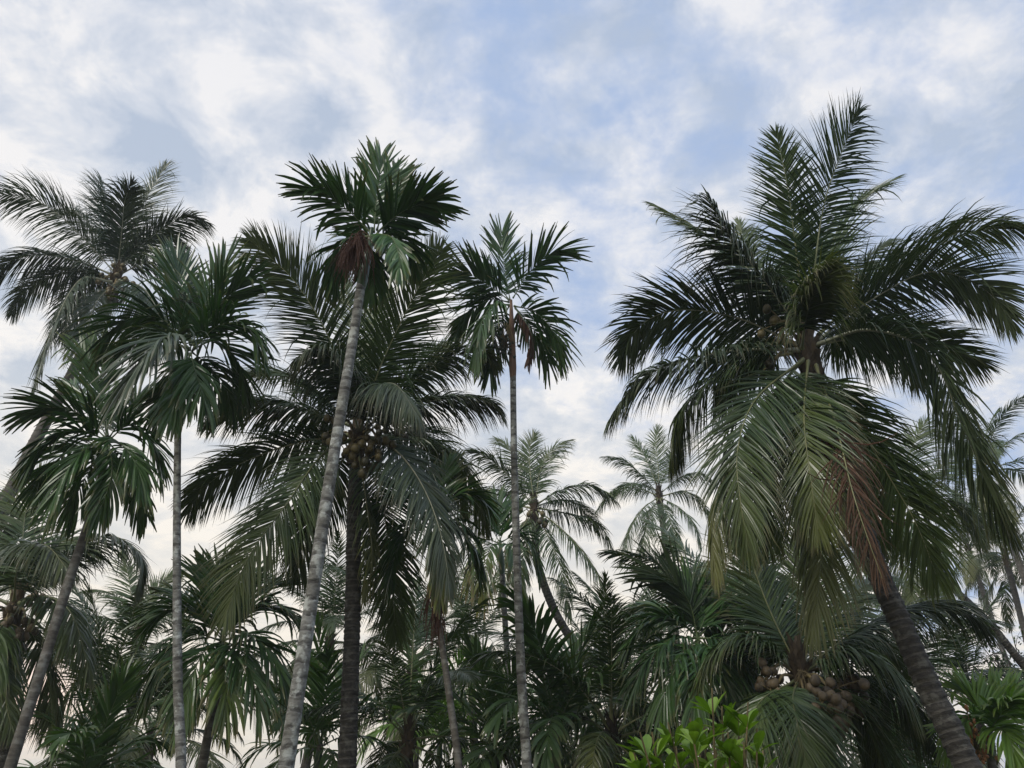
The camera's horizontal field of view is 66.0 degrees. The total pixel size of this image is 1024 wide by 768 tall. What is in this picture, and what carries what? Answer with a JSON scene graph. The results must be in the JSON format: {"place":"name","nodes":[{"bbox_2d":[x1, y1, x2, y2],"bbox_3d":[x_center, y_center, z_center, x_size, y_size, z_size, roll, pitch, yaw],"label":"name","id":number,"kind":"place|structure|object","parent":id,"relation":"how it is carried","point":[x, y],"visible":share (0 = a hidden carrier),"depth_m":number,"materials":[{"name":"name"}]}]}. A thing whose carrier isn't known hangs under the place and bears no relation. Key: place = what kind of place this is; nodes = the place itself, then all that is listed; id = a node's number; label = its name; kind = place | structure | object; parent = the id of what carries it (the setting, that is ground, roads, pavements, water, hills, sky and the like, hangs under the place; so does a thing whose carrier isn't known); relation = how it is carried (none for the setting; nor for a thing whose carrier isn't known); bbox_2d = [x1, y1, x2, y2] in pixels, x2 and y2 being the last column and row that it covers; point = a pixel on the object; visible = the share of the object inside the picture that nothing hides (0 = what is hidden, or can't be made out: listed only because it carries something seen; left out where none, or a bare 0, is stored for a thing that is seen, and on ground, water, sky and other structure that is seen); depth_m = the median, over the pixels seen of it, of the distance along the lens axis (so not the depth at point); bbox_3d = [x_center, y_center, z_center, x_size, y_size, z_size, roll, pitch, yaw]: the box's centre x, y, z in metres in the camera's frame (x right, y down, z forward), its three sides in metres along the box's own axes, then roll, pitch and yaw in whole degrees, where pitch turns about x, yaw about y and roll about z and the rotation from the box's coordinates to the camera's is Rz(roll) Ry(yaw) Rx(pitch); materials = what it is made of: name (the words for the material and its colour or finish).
{"place":"outdoors","nodes":[
{"label":"outdoors","id":0,"kind":"place"},
{"bbox_2d":[0,0,1023,767],"label":"sky","id":1,"kind":"structure","parent":0,"point":[582,113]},
{"bbox_2d":[620,619,789,767],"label":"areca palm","id":2,"kind":"object","parent":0,"point":[705,635],"visible":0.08,"depth_m":13.88,"materials":[{"name":"green plant"}]},
{"bbox_2d":[813,643,947,767],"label":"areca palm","id":3,"kind":"object","parent":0,"point":[903,762],"visible":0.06,"depth_m":14.50,"materials":[{"name":"green plant"}]},
{"bbox_3d":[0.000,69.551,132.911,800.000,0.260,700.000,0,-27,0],"label":"ground","id":4,"kind":"structure","parent":0,"visible":0},
{"bbox_2d":[0,460,156,767],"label":"coconut palm","id":5,"kind":"object","parent":4,"relation":"on","point":[26,565],"visible":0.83,"depth_m":13.21,"materials":[{"name":"green plant"}]},
{"bbox_2d":[0,326,173,767],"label":"areca palm","id":6,"kind":"object","parent":4,"relation":"on","point":[130,473],"visible":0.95,"depth_m":11.51,"materials":[{"name":"green plant"}]},
{"bbox_2d":[17,653,171,767],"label":"areca palm","id":7,"kind":"object","parent":4,"relation":"on","point":[88,742],"visible":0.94,"depth_m":13.64,"materials":[{"name":"green plant"}]},
{"bbox_2d":[0,158,216,513],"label":"coconut palm","id":8,"kind":"object","parent":4,"relation":"on","point":[130,247],"visible":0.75,"depth_m":21.30,"materials":[{"name":"green plant"}]},
{"bbox_2d":[0,574,244,767],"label":"coconut palm","id":9,"kind":"object","parent":4,"relation":"on","point":[132,734],"visible":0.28,"depth_m":17.46,"materials":[{"name":"green plant"}]},
{"bbox_2d":[43,550,208,766],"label":"coconut palm","id":10,"kind":"object","parent":4,"relation":"on","point":[124,567],"visible":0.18,"depth_m":21.75,"materials":[{"name":"green plant"}]},
{"bbox_2d":[34,611,270,767],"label":"coconut palm","id":11,"kind":"object","parent":4,"relation":"on","point":[148,725],"visible":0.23,"depth_m":18.11,"materials":[{"name":"green plant"}]},
{"bbox_2d":[65,233,282,767],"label":"areca palm","id":12,"kind":"object","parent":4,"relation":"on","point":[202,307],"visible":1,"depth_m":12.14,"materials":[{"name":"green plant"}]},
{"bbox_2d":[119,542,319,767],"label":"areca palm","id":13,"kind":"object","parent":4,"relation":"on","point":[218,712],"visible":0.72,"depth_m":11.24,"materials":[{"name":"green plant"}]},
{"bbox_2d":[226,609,419,767],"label":"areca palm","id":14,"kind":"object","parent":4,"relation":"on","point":[319,673],"visible":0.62,"depth_m":14.53,"materials":[{"name":"green plant"}]},
{"bbox_2d":[221,528,444,767],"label":"coconut palm","id":15,"kind":"object","parent":4,"relation":"on","point":[331,619],"visible":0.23,"depth_m":23.28,"materials":[{"name":"green plant"}]},
{"bbox_2d":[168,219,508,767],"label":"coconut palm","id":16,"kind":"object","parent":4,"relation":"on","point":[380,397],"visible":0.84,"depth_m":12.79,"materials":[{"name":"green plant"}]},
{"bbox_2d":[275,135,469,767],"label":"areca palm","id":17,"kind":"object","parent":4,"relation":"on","point":[404,199],"visible":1,"depth_m":10.26,"materials":[{"name":"green plant"}]},
{"bbox_2d":[275,576,521,767],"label":"coconut palm","id":18,"kind":"object","parent":4,"relation":"on","point":[407,746],"visible":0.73,"depth_m":14.62,"materials":[{"name":"green plant"}]},
{"bbox_2d":[314,553,519,767],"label":"coconut palm","id":19,"kind":"object","parent":4,"relation":"on","point":[366,678],"visible":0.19,"depth_m":21.67,"materials":[{"name":"green plant"}]},
{"bbox_2d":[361,448,504,767],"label":"areca palm","id":20,"kind":"object","parent":4,"relation":"on","point":[389,566],"visible":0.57,"depth_m":12.47,"materials":[{"name":"green plant"}]},
{"bbox_2d":[356,646,516,767],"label":"areca palm","id":21,"kind":"object","parent":4,"relation":"on","point":[442,719],"visible":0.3,"depth_m":19.06,"materials":[{"name":"green plant"}]},
{"bbox_2d":[365,545,528,758],"bbox_3d":[-1.816,10.026,26.331,6.473,9.392,5.807,0,-27,0],"label":"coconut palm","id":22,"kind":"object","parent":4,"relation":"on","point":[492,616],"visible":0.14,"depth_m":26.81,"materials":[{"name":"green plant"}]},
{"bbox_2d":[392,625,576,767],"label":"areca palm","id":23,"kind":"object","parent":4,"relation":"on","point":[479,710],"visible":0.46,"depth_m":14.65,"materials":[{"name":"green plant"}]},
{"bbox_2d":[452,484,545,767],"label":"areca palm","id":24,"kind":"object","parent":4,"relation":"on","point":[499,530],"visible":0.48,"depth_m":18.67,"materials":[{"name":"green plant"}]},
{"bbox_2d":[430,211,593,767],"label":"areca palm","id":25,"kind":"object","parent":4,"relation":"on","point":[551,345],"visible":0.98,"depth_m":15.01,"materials":[{"name":"green plant"}]},
{"bbox_2d":[456,428,665,762],"bbox_3d":[2.093,7.130,23.991,7.568,12.625,4.083,10,-29,-18],"label":"coconut palm","id":26,"kind":"object","parent":4,"relation":"on","point":[533,518],"visible":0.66,"depth_m":25.07,"materials":[{"name":"green plant"}]},
{"bbox_2d":[501,649,624,767],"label":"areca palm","id":27,"kind":"object","parent":4,"relation":"on","point":[529,688],"visible":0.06,"depth_m":20.90,"materials":[{"name":"green plant"}]},
{"bbox_2d":[451,583,681,767],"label":"areca palm","id":28,"kind":"object","parent":4,"relation":"on","point":[534,636],"visible":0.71,"depth_m":13.72,"materials":[{"name":"green plant"}]},
{"bbox_2d":[457,567,745,767],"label":"coconut palm","id":29,"kind":"object","parent":4,"relation":"on","point":[610,732],"visible":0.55,"depth_m":13.65,"materials":[{"name":"green plant"}]},
{"bbox_2d":[495,532,727,767],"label":"coconut palm","id":30,"kind":"object","parent":4,"relation":"on","point":[630,727],"visible":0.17,"depth_m":18.79,"materials":[{"name":"green plant"}]},
{"bbox_2d":[520,599,708,767],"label":"coconut palm","id":31,"kind":"object","parent":4,"relation":"on","point":[577,630],"visible":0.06,"depth_m":25.54,"materials":[{"name":"green plant"}]},
{"bbox_2d":[596,424,717,767],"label":"coconut palm","id":32,"kind":"object","parent":4,"relation":"on","point":[658,495],"visible":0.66,"depth_m":34.78,"materials":[{"name":"green plant"}]},
{"bbox_2d":[615,688,778,767],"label":"shrub","id":33,"kind":"object","parent":4,"relation":"on","point":[699,741],"visible":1,"depth_m":2.73,"materials":[{"name":"green plant"}]},
{"bbox_2d":[610,531,792,763],"bbox_3d":[3.164,5.199,12.723,3.046,5.598,3.801,-4,-27,8],"label":"areca palm","id":34,"kind":"object","parent":4,"relation":"on","point":[683,590],"visible":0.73,"depth_m":12.53,"materials":[{"name":"green plant"}]},
{"bbox_2d":[593,477,900,767],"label":"coconut palm","id":35,"kind":"object","parent":4,"relation":"on","point":[614,553],"visible":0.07,"depth_m":17.42,"materials":[{"name":"green plant"}]},
{"bbox_2d":[594,87,1023,767],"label":"coconut palm","id":36,"kind":"object","parent":4,"relation":"on","point":[842,461],"visible":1,"depth_m":10.54,"materials":[{"name":"green plant"}]},
{"bbox_2d":[685,517,1006,767],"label":"coconut palm","id":37,"kind":"object","parent":4,"relation":"on","point":[817,715],"visible":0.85,"depth_m":11.56,"materials":[{"name":"green plant"}]},
{"bbox_2d":[756,573,1023,767],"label":"coconut palm","id":38,"kind":"object","parent":4,"relation":"on","point":[944,644],"visible":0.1,"depth_m":16.94,"materials":[{"name":"green plant"}]},
{"bbox_2d":[829,414,1023,668],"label":"coconut palm","id":39,"kind":"object","parent":4,"relation":"on","point":[1015,655],"visible":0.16,"depth_m":17.58,"materials":[{"name":"green plant"}]},
{"bbox_2d":[887,583,1023,767],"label":"coconut palm","id":40,"kind":"object","parent":4,"relation":"on","point":[959,655],"visible":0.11,"depth_m":19.75,"materials":[{"name":"green plant"}]},
{"bbox_2d":[915,481,1023,666],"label":"coconut palm","id":41,"kind":"object","parent":4,"relation":"on","point":[981,588],"visible":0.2,"depth_m":43.65,"materials":[{"name":"green plant"}]},
{"bbox_2d":[917,391,1023,585],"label":"coconut palm","id":42,"kind":"object","parent":4,"relation":"on","point":[1020,567],"visible":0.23,"depth_m":31.43,"materials":[{"name":"green plant"}]},
{"bbox_2d":[922,660,1023,767],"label":"areca palm","id":43,"kind":"object","parent":4,"relation":"on","point":[994,705],"visible":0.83,"depth_m":10.73,"materials":[{"name":"green plant"}]},
{"bbox_2d":[945,479,1023,641],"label":"coconut palm","id":44,"kind":"object","parent":4,"relation":"on","point":[1011,588],"visible":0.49,"depth_m":34.39,"materials":[{"name":"green plant"}]},
{"bbox_2d":[962,625,1023,685],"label":"leafy tree","id":45,"kind":"object","parent":4,"relation":"on","point":[1001,663],"visible":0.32,"depth_m":18.70,"materials":[{"name":"green plant"}]}
]}

